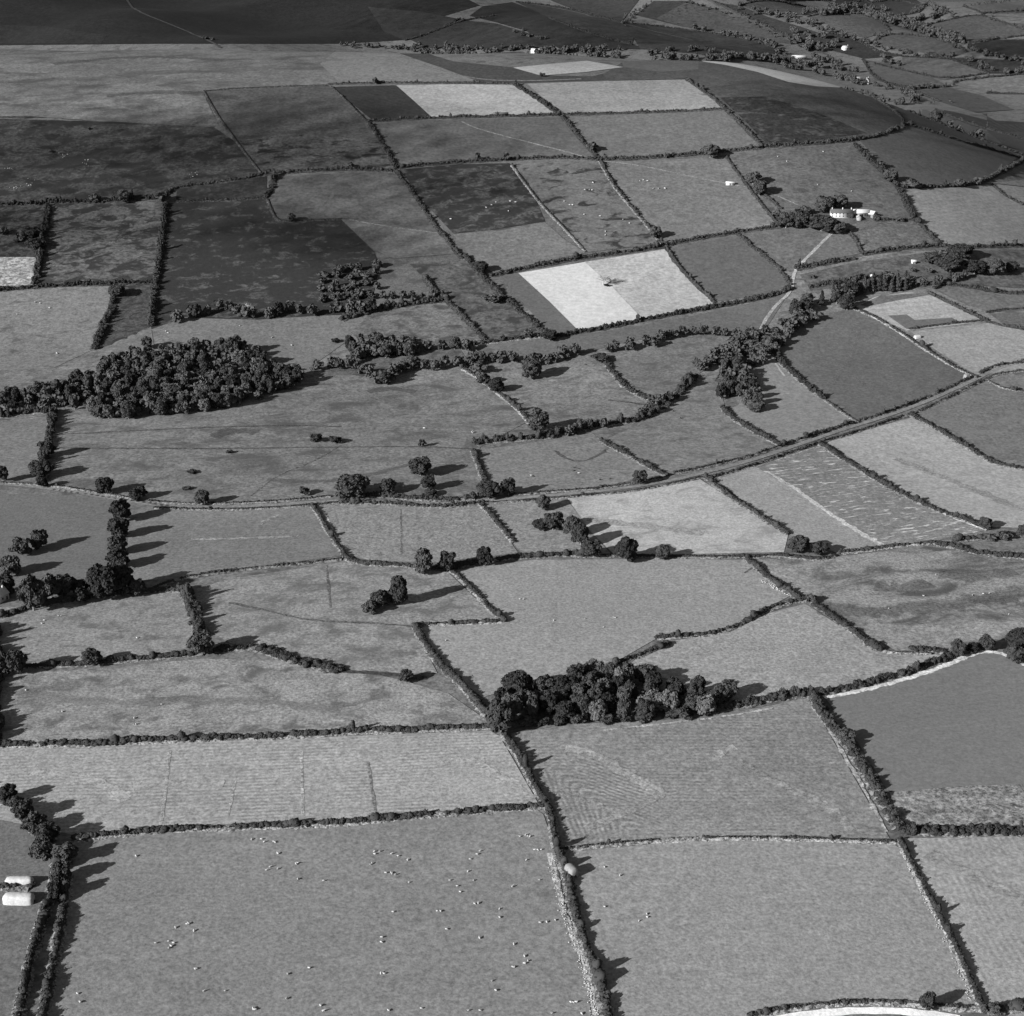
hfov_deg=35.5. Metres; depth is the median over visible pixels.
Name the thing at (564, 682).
broadleaf tree
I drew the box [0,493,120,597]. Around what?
field
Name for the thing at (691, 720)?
field margin
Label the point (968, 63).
hedge
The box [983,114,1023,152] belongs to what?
field
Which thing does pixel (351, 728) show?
hedge
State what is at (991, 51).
hedge
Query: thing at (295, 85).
hedge
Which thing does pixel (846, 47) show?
cottage
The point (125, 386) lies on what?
broadleaf tree
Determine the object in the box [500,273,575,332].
field
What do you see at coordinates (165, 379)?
broadleaf tree
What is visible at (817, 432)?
hedge
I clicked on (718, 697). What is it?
broadleaf tree
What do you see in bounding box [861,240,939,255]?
hedge
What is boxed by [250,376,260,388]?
broadleaf tree
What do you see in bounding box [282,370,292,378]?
broadleaf tree
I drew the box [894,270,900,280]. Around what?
conifer tree
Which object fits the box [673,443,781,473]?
hedge
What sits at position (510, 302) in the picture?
hedge
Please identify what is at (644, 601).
field
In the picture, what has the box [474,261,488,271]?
broadleaf tree
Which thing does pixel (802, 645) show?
field
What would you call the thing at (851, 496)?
field
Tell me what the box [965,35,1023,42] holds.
hedge
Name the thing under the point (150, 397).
broadleaf tree
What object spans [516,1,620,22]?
hedge
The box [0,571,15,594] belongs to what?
broadleaf tree
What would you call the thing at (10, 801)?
hedge
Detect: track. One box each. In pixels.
[349,219,436,232]
[461,121,584,156]
[605,161,799,205]
[758,231,834,330]
[771,356,784,375]
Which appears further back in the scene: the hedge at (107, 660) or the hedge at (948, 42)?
the hedge at (948, 42)
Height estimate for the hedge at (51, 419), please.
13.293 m
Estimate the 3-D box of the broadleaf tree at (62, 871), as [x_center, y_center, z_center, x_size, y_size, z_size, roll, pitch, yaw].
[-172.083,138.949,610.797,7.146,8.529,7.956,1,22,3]
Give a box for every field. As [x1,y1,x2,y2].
[0,0,478,44]
[0,25,105,43]
[0,48,475,125]
[0,116,258,203]
[0,205,43,256]
[0,250,1023,1015]
[0,257,35,285]
[0,286,109,370]
[0,419,46,481]
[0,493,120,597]
[0,593,192,663]
[0,659,486,741]
[0,731,536,834]
[0,821,51,1015]
[40,201,162,283]
[48,368,525,504]
[48,811,590,1015]
[99,327,154,354]
[100,284,151,347]
[128,507,340,580]
[151,199,377,328]
[151,315,366,375]
[176,176,266,199]
[194,563,496,672]
[206,85,392,169]
[237,133,392,171]
[269,172,443,258]
[317,504,516,561]
[320,52,472,83]
[321,342,465,375]
[334,85,429,118]
[342,219,453,257]
[348,303,480,344]
[368,7,456,39]
[374,117,593,164]
[397,84,552,116]
[400,53,606,82]
[400,163,544,233]
[410,259,538,339]
[412,20,551,49]
[422,559,788,696]
[454,222,584,272]
[470,2,643,48]
[474,360,655,427]
[481,293,785,354]
[482,433,658,495]
[485,499,609,553]
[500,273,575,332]
[510,698,888,846]
[514,61,619,74]
[517,2,633,42]
[517,161,656,251]
[519,262,640,328]
[528,79,719,112]
[551,0,638,21]
[565,840,975,1015]
[567,111,757,156]
[568,479,787,553]
[585,249,714,317]
[603,61,900,143]
[603,157,775,242]
[608,385,775,473]
[609,340,733,396]
[622,60,698,71]
[625,23,780,58]
[630,604,939,700]
[636,1,725,24]
[656,3,794,43]
[671,236,786,300]
[703,61,842,87]
[710,0,740,16]
[716,467,877,552]
[717,446,984,553]
[720,96,864,142]
[723,3,831,49]
[729,358,855,440]
[730,144,910,218]
[741,1,815,14]
[743,226,859,271]
[755,547,1023,650]
[777,308,964,419]
[801,250,1023,290]
[810,13,887,37]
[827,33,898,57]
[827,418,1023,527]
[827,649,1023,791]
[834,0,871,9]
[851,221,934,250]
[856,292,983,329]
[860,128,1016,184]
[861,293,929,305]
[866,60,943,85]
[871,33,964,55]
[872,0,924,15]
[889,315,954,328]
[889,784,1023,826]
[891,104,1015,154]
[902,57,982,79]
[904,184,1023,244]
[904,836,1023,1015]
[912,323,1023,374]
[917,379,1023,460]
[918,88,1013,111]
[928,286,1023,310]
[930,14,1023,42]
[939,110,1023,131]
[956,57,1023,72]
[957,77,1023,92]
[968,0,1023,12]
[973,39,1023,56]
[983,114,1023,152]
[989,95,1023,109]
[989,312,1023,326]
[993,14,1023,17]
[995,180,1023,185]
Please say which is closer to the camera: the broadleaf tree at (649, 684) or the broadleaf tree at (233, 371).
the broadleaf tree at (649, 684)
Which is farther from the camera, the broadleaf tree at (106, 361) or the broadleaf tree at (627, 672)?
the broadleaf tree at (106, 361)
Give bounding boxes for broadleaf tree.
[0,391,10,407]
[0,465,8,480]
[0,555,21,573]
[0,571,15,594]
[0,651,7,672]
[0,783,17,800]
[4,649,28,673]
[6,395,19,407]
[8,536,32,554]
[10,798,33,819]
[11,386,20,398]
[16,573,47,610]
[20,811,47,833]
[21,227,42,238]
[23,237,46,248]
[26,385,39,400]
[28,458,53,476]
[28,837,52,861]
[30,529,48,549]
[33,381,44,387]
[34,821,60,842]
[36,440,56,455]
[36,477,48,486]
[39,385,52,397]
[42,572,61,597]
[47,877,65,898]
[50,841,78,864]
[51,379,62,392]
[51,861,71,880]
[54,573,75,595]
[61,379,68,391]
[64,385,73,403]
[65,383,74,392]
[67,382,80,387]
[68,368,83,379]
[68,393,79,409]
[72,586,88,602]
[73,579,88,592]
[75,387,81,400]
[77,374,83,384]
[81,647,102,665]
[83,375,91,385]
[84,381,92,391]
[85,395,96,409]
[85,562,121,598]
[88,404,102,417]
[92,371,103,386]
[95,385,106,395]
[95,477,114,492]
[96,363,106,371]
[96,395,105,405]
[97,392,107,398]
[100,357,110,370]
[100,380,112,392]
[102,404,114,418]
[104,547,129,565]
[106,371,116,381]
[106,517,129,536]
[107,534,127,550]
[108,284,125,295]
[108,497,130,517]
[109,352,116,365]
[110,384,121,392]
[112,385,123,401]
[114,562,134,587]
[117,189,131,201]
[120,365,130,376]
[120,400,132,406]
[120,404,136,418]
[122,383,129,390]
[123,391,131,399]
[124,375,130,386]
[125,360,131,368]
[125,368,137,379]
[126,391,139,399]
[128,485,148,500]
[129,385,142,391]
[129,578,146,595]
[131,397,139,405]
[132,349,142,359]
[136,378,147,385]
[138,386,153,398]
[139,350,149,360]
[140,355,150,368]
[141,336,151,346]
[142,394,156,406]
[145,366,163,376]
[145,390,154,395]
[149,377,157,387]
[151,351,159,360]
[152,383,160,392]
[153,357,164,368]
[153,369,161,380]
[153,400,167,414]
[154,396,168,408]
[159,376,171,383]
[162,383,174,391]
[163,391,173,398]
[164,368,173,377]
[171,384,184,392]
[174,370,191,381]
[175,342,183,350]
[177,361,190,372]
[177,394,189,403]
[180,378,190,386]
[184,351,196,361]
[186,629,214,653]
[187,337,200,349]
[189,303,201,316]
[189,396,198,410]
[190,342,199,350]
[190,377,197,384]
[192,380,204,391]
[194,389,202,395]
[194,489,209,504]
[195,369,206,376]
[196,352,207,362]
[196,391,209,401]
[198,384,208,390]
[198,398,210,411]
[199,359,210,370]
[204,371,217,380]
[204,388,212,393]
[207,384,220,392]
[211,393,223,408]
[212,377,223,386]
[213,337,224,346]
[215,344,228,354]
[219,365,231,376]
[220,392,236,406]
[221,385,229,390]
[223,374,233,384]
[225,334,241,349]
[225,379,238,387]
[228,367,237,379]
[230,349,245,364]
[234,390,242,403]
[239,373,247,384]
[240,358,250,371]
[241,378,250,384]
[241,383,250,388]
[246,350,255,359]
[248,357,264,368]
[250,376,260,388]
[254,369,267,375]
[255,350,267,360]
[255,365,271,373]
[255,380,266,392]
[258,362,271,371]
[261,375,271,391]
[264,373,274,379]
[267,379,275,392]
[271,301,283,314]
[273,365,281,374]
[274,372,281,379]
[282,365,293,370]
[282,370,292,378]
[282,374,296,387]
[291,363,301,369]
[292,367,302,383]
[333,473,370,497]
[345,335,355,347]
[347,341,356,353]
[361,599,376,614]
[363,297,376,310]
[370,589,389,608]
[372,332,383,343]
[379,344,392,357]
[379,478,396,491]
[380,371,390,383]
[383,590,392,603]
[389,575,407,604]
[398,669,413,681]
[403,343,414,355]
[403,356,420,368]
[408,456,431,475]
[413,547,433,574]
[420,474,436,487]
[437,550,456,570]
[449,336,461,348]
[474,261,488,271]
[475,371,490,383]
[476,351,487,362]
[476,480,502,498]
[476,546,492,565]
[485,698,518,732]
[489,379,504,390]
[494,687,506,699]
[500,477,515,495]
[500,670,534,693]
[501,692,523,713]
[504,677,511,691]
[516,688,526,701]
[521,358,541,378]
[522,690,538,707]
[525,697,538,715]
[527,407,548,429]
[531,518,545,530]
[533,674,554,691]
[535,494,550,509]
[537,691,545,708]
[539,690,558,713]
[540,329,556,340]
[542,511,564,529]
[551,675,579,693]
[552,689,570,702]
[554,700,576,718]
[562,514,581,533]
[566,663,584,678]
[568,693,581,705]
[570,522,588,544]
[571,683,587,694]
[575,693,590,713]
[577,672,598,691]
[581,539,601,556]
[583,658,604,675]
[587,681,605,700]
[588,699,607,720]
[592,671,610,679]
[596,677,615,693]
[598,692,616,712]
[601,662,615,678]
[611,666,634,682]
[612,674,625,692]
[614,536,638,561]
[615,686,631,703]
[616,695,630,717]
[620,661,633,669]
[624,679,638,699]
[632,470,647,483]
[632,663,656,681]
[635,699,657,719]
[636,689,660,710]
[642,670,662,685]
[642,678,660,694]
[649,226,661,237]
[655,544,669,558]
[657,689,679,711]
[665,676,678,688]
[667,680,686,698]
[679,692,698,711]
[685,682,704,695]
[690,674,705,687]
[695,694,716,714]
[700,143,720,157]
[702,689,723,703]
[713,684,732,701]
[715,384,725,398]
[718,374,729,383]
[721,358,728,369]
[721,679,738,698]
[725,379,737,391]
[725,382,733,396]
[729,355,743,367]
[729,375,736,379]
[735,384,742,396]
[745,171,761,183]
[746,399,765,411]
[747,379,759,387]
[752,180,767,195]
[752,392,763,399]
[774,211,795,227]
[786,534,810,552]
[788,298,801,313]
[793,209,810,227]
[800,293,812,299]
[800,299,812,310]
[806,213,837,231]
[811,540,829,554]
[814,195,834,211]
[830,221,846,232]
[830,288,842,303]
[832,194,847,208]
[836,727,856,739]
[838,293,855,309]
[842,280,859,293]
[882,169,898,181]
[918,991,936,1010]
[923,252,939,262]
[928,110,943,120]
[934,252,966,270]
[946,243,974,257]
[950,638,967,655]
[964,259,985,273]
[966,642,979,653]
[977,516,992,528]
[978,633,995,649]
[985,258,1005,274]
[1003,644,1023,663]
[1005,627,1023,647]
[1006,261,1019,272]
[1018,524,1023,533]
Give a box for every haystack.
[2,892,34,905]
[5,876,33,884]
[564,863,577,877]
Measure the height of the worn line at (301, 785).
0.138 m
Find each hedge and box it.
[0,189,155,205]
[0,278,152,291]
[0,403,48,418]
[0,481,139,500]
[0,585,178,618]
[0,625,4,744]
[0,720,490,748]
[0,795,59,840]
[0,881,34,891]
[10,856,62,1015]
[23,649,203,668]
[30,202,52,283]
[35,405,57,482]
[36,868,73,1015]
[70,801,543,841]
[90,290,120,349]
[147,200,169,326]
[148,495,331,504]
[153,500,339,510]
[153,556,342,586]
[163,172,262,194]
[175,580,206,633]
[176,195,267,202]
[203,84,325,91]
[203,91,261,171]
[212,643,345,673]
[262,165,391,175]
[264,168,277,195]
[266,198,341,221]
[310,502,345,554]
[328,79,512,84]
[330,86,368,123]
[338,294,443,321]
[338,496,485,508]
[341,552,446,569]
[365,491,476,501]
[367,110,560,121]
[367,121,397,168]
[393,169,463,257]
[397,157,502,168]
[404,17,460,40]
[411,622,488,719]
[419,616,507,626]
[422,274,488,339]
[436,14,496,30]
[448,569,505,618]
[455,548,589,568]
[459,363,528,423]
[461,333,542,346]
[463,253,547,332]
[470,448,487,481]
[472,412,637,445]
[477,502,517,542]
[485,475,710,503]
[489,240,673,276]
[499,730,561,848]
[502,154,599,160]
[510,163,586,251]
[510,476,662,495]
[512,80,561,114]
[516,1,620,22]
[548,16,631,44]
[552,846,615,1015]
[556,303,716,337]
[560,114,600,157]
[560,834,896,852]
[562,107,725,115]
[587,553,745,558]
[598,158,662,243]
[599,437,668,475]
[600,144,764,160]
[603,360,657,402]
[612,639,671,666]
[625,18,775,48]
[632,371,698,420]
[654,595,808,639]
[665,245,716,302]
[671,222,783,244]
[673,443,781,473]
[685,77,763,144]
[703,472,790,534]
[710,441,816,477]
[711,685,814,714]
[714,1,799,42]
[715,285,792,307]
[718,404,782,445]
[724,154,777,222]
[736,233,792,284]
[741,0,823,8]
[742,554,801,598]
[744,552,836,561]
[746,0,832,0]
[747,998,982,1015]
[760,192,782,208]
[764,125,900,147]
[771,349,826,398]
[781,420,854,445]
[794,256,856,270]
[807,12,889,29]
[807,690,905,830]
[808,271,872,288]
[809,601,885,650]
[815,439,991,529]
[818,651,959,695]
[822,411,914,442]
[823,399,859,422]
[825,31,902,55]
[838,539,937,554]
[846,229,862,252]
[853,142,915,217]
[853,306,978,377]
[859,92,905,127]
[859,374,974,421]
[861,58,951,87]
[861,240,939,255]
[870,0,923,12]
[870,31,967,51]
[872,215,917,221]
[874,62,988,77]
[880,649,931,654]
[896,836,985,1005]
[900,155,1023,188]
[900,820,1023,837]
[901,281,1023,294]
[902,55,989,72]
[905,120,1020,158]
[906,86,940,100]
[907,110,956,129]
[908,318,986,329]
[908,644,946,653]
[909,412,1023,470]
[914,216,941,246]
[915,369,1023,412]
[919,109,1008,149]
[927,14,1023,28]
[927,290,1023,329]
[934,108,1023,138]
[935,540,1023,559]
[941,239,1023,247]
[951,57,1021,72]
[951,530,1023,541]
[955,73,1023,80]
[963,5,983,13]
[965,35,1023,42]
[969,42,1022,60]
[979,359,1023,373]
[980,138,1023,154]
[980,997,1023,1015]
[984,9,1023,12]
[985,307,1023,312]
[986,89,1023,93]
[988,380,1023,391]
[990,182,1023,204]
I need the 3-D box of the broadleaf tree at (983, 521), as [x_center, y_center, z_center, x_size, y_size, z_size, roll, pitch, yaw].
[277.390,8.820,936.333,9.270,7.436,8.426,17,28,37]
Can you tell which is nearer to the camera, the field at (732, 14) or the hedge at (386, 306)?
the hedge at (386, 306)
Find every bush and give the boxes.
[186,469,196,473]
[299,486,309,494]
[309,433,321,441]
[328,436,342,442]
[331,338,339,342]
[422,487,436,495]
[481,293,502,302]
[519,716,532,725]
[530,715,540,726]
[538,717,549,724]
[553,715,564,725]
[569,712,587,723]
[590,352,608,361]
[600,713,613,724]
[613,714,620,720]
[620,715,630,721]
[633,712,642,720]
[639,715,651,723]
[668,708,678,718]
[677,707,691,720]
[989,1002,1004,1015]
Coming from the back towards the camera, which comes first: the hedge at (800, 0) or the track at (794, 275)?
the hedge at (800, 0)
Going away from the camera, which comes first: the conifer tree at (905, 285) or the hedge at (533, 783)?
the hedge at (533, 783)
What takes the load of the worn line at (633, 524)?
on the field at (725, 524)
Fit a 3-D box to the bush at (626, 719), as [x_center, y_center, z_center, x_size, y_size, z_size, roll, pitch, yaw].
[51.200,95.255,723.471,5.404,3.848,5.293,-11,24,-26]
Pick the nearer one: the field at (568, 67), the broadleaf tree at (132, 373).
the broadleaf tree at (132, 373)
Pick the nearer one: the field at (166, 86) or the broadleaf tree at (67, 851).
the broadleaf tree at (67, 851)
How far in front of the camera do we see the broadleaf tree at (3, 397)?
1140.52 m
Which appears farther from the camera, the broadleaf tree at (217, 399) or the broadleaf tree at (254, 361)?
the broadleaf tree at (254, 361)
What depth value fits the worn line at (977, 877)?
613.65 m
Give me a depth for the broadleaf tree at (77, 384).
1166.41 m
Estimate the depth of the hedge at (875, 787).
685.09 m
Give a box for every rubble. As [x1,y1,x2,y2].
[548,858,598,1015]
[905,866,971,999]
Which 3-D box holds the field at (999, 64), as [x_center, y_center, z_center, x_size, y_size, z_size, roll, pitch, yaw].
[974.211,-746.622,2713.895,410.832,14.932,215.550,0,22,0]
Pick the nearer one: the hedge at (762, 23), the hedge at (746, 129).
the hedge at (746, 129)
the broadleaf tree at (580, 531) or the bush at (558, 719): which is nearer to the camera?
the bush at (558, 719)
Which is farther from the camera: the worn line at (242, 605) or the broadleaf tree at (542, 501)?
the broadleaf tree at (542, 501)
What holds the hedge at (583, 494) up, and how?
on the field at (90, 360)
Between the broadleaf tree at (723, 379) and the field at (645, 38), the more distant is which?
the field at (645, 38)
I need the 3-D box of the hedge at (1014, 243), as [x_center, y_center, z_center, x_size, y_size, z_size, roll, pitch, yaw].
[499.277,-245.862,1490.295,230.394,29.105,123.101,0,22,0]
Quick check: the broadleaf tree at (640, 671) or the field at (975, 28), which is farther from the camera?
the field at (975, 28)
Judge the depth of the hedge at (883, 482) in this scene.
997.22 m
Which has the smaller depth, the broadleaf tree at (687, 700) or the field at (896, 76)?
the broadleaf tree at (687, 700)
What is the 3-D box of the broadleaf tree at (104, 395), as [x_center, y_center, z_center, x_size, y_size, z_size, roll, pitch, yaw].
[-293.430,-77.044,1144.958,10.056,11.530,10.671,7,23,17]
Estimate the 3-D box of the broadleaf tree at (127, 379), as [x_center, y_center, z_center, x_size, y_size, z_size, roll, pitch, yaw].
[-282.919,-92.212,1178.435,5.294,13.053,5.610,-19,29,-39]
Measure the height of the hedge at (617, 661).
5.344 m
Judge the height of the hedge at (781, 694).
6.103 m
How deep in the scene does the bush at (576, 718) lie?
721.54 m
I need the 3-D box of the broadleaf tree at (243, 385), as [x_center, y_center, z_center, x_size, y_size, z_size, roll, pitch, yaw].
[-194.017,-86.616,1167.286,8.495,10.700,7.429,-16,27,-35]
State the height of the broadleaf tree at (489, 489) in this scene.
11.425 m
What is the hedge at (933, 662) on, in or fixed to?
on the field at (802, 645)
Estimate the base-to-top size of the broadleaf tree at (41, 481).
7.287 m
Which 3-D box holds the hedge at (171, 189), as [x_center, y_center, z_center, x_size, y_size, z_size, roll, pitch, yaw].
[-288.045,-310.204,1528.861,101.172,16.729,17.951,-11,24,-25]
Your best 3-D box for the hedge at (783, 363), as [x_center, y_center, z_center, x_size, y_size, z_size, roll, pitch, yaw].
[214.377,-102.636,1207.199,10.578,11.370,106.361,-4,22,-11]
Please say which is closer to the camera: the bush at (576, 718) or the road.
the road
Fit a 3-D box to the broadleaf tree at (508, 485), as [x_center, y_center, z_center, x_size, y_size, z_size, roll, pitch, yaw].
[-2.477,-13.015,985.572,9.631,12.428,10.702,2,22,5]
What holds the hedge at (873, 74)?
on the field at (896, 76)
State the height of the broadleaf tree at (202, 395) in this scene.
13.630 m
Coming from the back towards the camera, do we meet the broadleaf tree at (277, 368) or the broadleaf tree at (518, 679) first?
the broadleaf tree at (277, 368)
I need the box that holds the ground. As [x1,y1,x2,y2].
[0,0,1023,310]
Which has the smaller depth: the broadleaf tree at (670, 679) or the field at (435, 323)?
the broadleaf tree at (670, 679)
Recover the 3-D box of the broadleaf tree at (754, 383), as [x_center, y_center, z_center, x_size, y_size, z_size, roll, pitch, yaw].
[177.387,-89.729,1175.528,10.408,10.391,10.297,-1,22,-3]
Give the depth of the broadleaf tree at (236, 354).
1226.65 m
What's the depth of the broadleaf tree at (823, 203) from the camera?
1474.76 m
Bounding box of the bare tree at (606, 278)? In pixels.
[596,273,611,284]
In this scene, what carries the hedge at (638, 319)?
on the ground
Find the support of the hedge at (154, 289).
on the field at (252, 252)
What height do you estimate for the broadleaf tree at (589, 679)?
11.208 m
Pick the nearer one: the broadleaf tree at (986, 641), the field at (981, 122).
the broadleaf tree at (986, 641)
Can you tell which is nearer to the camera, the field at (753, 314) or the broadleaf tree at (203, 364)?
the broadleaf tree at (203, 364)
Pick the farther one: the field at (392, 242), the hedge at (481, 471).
the field at (392, 242)
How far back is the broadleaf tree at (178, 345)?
1237.33 m
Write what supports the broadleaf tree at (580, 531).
on the field at (90, 360)
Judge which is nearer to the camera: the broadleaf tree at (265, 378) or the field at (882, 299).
the broadleaf tree at (265, 378)
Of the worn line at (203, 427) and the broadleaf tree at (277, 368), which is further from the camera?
the broadleaf tree at (277, 368)
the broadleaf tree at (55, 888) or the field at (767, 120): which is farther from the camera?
the field at (767, 120)
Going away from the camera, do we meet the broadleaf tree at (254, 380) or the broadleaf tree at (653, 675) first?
the broadleaf tree at (653, 675)
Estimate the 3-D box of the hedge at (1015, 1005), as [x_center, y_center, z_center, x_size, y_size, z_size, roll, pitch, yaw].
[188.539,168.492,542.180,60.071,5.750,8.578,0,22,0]
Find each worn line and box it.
[29,766,130,802]
[53,489,173,506]
[56,425,340,434]
[59,446,471,448]
[133,779,224,789]
[159,752,170,823]
[191,535,298,539]
[227,781,235,815]
[229,602,410,626]
[250,445,340,495]
[256,515,280,526]
[300,752,303,815]
[325,565,330,607]
[342,670,427,679]
[367,762,375,811]
[399,509,402,553]
[437,758,537,800]
[554,447,608,461]
[557,787,624,813]
[565,745,666,795]
[584,794,665,830]
[587,517,703,534]
[608,399,644,404]
[710,744,736,759]
[734,759,854,831]
[767,471,883,544]
[893,457,1023,511]
[923,850,1023,904]
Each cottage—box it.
[0,585,9,602]
[841,45,849,50]
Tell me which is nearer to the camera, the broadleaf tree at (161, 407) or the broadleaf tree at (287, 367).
the broadleaf tree at (161, 407)
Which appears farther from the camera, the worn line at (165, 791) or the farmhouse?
the farmhouse
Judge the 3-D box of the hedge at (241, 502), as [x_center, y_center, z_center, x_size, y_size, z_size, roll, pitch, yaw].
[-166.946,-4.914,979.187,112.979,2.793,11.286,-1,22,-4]
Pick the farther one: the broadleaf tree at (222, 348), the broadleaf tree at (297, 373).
the broadleaf tree at (222, 348)
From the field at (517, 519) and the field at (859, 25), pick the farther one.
the field at (859, 25)
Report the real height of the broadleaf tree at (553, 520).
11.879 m
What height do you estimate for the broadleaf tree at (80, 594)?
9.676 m
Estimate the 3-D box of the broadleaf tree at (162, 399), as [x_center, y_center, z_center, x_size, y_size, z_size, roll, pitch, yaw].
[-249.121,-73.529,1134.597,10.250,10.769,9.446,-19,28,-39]
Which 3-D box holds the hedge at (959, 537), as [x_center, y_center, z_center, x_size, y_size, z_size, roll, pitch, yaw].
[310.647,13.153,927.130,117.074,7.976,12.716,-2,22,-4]
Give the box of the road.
[778,1007,959,1015]
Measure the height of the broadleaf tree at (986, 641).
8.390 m
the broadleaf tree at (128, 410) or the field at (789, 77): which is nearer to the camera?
the broadleaf tree at (128, 410)
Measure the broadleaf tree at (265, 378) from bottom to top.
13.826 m
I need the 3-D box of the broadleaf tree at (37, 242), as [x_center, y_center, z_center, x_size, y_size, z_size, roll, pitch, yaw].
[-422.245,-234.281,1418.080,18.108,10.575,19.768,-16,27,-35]
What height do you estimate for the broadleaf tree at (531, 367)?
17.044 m
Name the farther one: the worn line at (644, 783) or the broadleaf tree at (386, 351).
the broadleaf tree at (386, 351)
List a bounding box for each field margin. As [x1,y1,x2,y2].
[319,506,341,546]
[547,853,598,1015]
[603,707,772,730]
[715,446,815,478]
[810,706,887,831]
[823,650,1023,698]
[842,455,984,529]
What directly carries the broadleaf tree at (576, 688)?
on the field at (90, 360)
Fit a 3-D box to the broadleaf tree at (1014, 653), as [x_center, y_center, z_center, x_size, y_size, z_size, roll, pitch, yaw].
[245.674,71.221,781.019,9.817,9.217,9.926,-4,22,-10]
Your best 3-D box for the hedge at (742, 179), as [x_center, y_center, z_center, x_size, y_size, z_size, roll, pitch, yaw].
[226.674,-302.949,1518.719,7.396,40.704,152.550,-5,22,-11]
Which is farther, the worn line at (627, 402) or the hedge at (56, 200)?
the hedge at (56, 200)
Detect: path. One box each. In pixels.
[126,0,221,47]
[398,53,580,80]
[519,1,690,39]
[711,0,863,79]
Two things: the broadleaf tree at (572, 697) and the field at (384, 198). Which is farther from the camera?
the field at (384, 198)
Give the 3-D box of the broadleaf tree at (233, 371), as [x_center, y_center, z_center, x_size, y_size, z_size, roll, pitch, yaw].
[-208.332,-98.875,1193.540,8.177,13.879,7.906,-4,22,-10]
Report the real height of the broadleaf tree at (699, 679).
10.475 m
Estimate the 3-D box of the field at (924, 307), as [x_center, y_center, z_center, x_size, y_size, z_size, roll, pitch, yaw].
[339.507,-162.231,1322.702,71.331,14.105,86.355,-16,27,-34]
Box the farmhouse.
[830,207,852,218]
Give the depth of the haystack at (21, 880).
608.05 m
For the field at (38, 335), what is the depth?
1301.76 m
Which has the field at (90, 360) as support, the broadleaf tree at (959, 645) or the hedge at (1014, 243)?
the broadleaf tree at (959, 645)
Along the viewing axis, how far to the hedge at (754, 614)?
815.42 m
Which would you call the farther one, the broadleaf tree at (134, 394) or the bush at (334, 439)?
the broadleaf tree at (134, 394)
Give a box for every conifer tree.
[817,290,824,305]
[830,279,834,288]
[836,277,841,288]
[854,283,860,296]
[861,278,867,294]
[868,276,874,291]
[875,274,882,290]
[882,275,887,290]
[888,278,894,291]
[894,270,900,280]
[894,275,901,290]
[902,278,908,289]
[906,273,911,287]
[931,277,936,288]
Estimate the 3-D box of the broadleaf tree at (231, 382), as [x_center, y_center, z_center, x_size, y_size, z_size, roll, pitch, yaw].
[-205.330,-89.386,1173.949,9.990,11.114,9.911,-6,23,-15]
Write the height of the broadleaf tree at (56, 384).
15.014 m
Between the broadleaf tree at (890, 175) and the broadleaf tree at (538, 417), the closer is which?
the broadleaf tree at (538, 417)
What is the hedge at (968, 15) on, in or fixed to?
on the ground
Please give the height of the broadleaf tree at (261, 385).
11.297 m
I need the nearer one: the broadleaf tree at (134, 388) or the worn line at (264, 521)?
the worn line at (264, 521)
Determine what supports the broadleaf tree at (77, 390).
on the field at (90, 360)
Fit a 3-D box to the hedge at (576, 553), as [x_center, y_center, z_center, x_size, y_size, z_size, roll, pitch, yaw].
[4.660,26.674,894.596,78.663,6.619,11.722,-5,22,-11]
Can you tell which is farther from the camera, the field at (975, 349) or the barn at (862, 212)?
the barn at (862, 212)
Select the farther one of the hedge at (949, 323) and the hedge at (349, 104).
the hedge at (349, 104)
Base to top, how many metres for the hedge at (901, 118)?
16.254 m
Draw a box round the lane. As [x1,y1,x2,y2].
[0,358,1023,507]
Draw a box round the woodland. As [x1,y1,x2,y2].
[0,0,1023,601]
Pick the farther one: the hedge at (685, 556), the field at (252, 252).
the field at (252, 252)
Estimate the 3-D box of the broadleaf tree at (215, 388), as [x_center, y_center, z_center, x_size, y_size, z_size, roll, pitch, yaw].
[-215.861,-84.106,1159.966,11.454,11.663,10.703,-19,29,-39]
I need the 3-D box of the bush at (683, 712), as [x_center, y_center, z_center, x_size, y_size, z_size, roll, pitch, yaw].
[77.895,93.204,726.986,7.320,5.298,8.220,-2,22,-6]
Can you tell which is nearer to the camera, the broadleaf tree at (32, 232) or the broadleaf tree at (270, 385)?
the broadleaf tree at (270, 385)
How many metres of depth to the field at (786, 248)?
1429.39 m
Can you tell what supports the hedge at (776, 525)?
on the field at (90, 360)
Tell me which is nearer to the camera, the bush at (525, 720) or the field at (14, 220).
the bush at (525, 720)
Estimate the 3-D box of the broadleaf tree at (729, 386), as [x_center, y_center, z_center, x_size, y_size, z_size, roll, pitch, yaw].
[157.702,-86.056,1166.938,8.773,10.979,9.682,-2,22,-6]
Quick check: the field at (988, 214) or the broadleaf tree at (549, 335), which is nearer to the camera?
the broadleaf tree at (549, 335)
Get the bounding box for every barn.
[493,112,507,115]
[791,55,806,59]
[853,209,869,216]
[868,210,876,217]
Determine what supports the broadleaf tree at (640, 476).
on the field at (90, 360)
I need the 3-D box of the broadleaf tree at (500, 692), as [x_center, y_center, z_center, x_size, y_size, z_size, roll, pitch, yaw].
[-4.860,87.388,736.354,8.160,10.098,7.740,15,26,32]
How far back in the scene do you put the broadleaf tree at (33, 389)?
1155.49 m
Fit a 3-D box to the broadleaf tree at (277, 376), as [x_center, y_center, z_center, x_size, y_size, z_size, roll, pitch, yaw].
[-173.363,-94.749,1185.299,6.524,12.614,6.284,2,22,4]
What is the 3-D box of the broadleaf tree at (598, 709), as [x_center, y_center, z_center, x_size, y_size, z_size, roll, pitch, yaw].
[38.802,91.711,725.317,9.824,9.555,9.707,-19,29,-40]
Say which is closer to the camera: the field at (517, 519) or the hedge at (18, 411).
the field at (517, 519)
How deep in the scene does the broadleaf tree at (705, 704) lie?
727.00 m

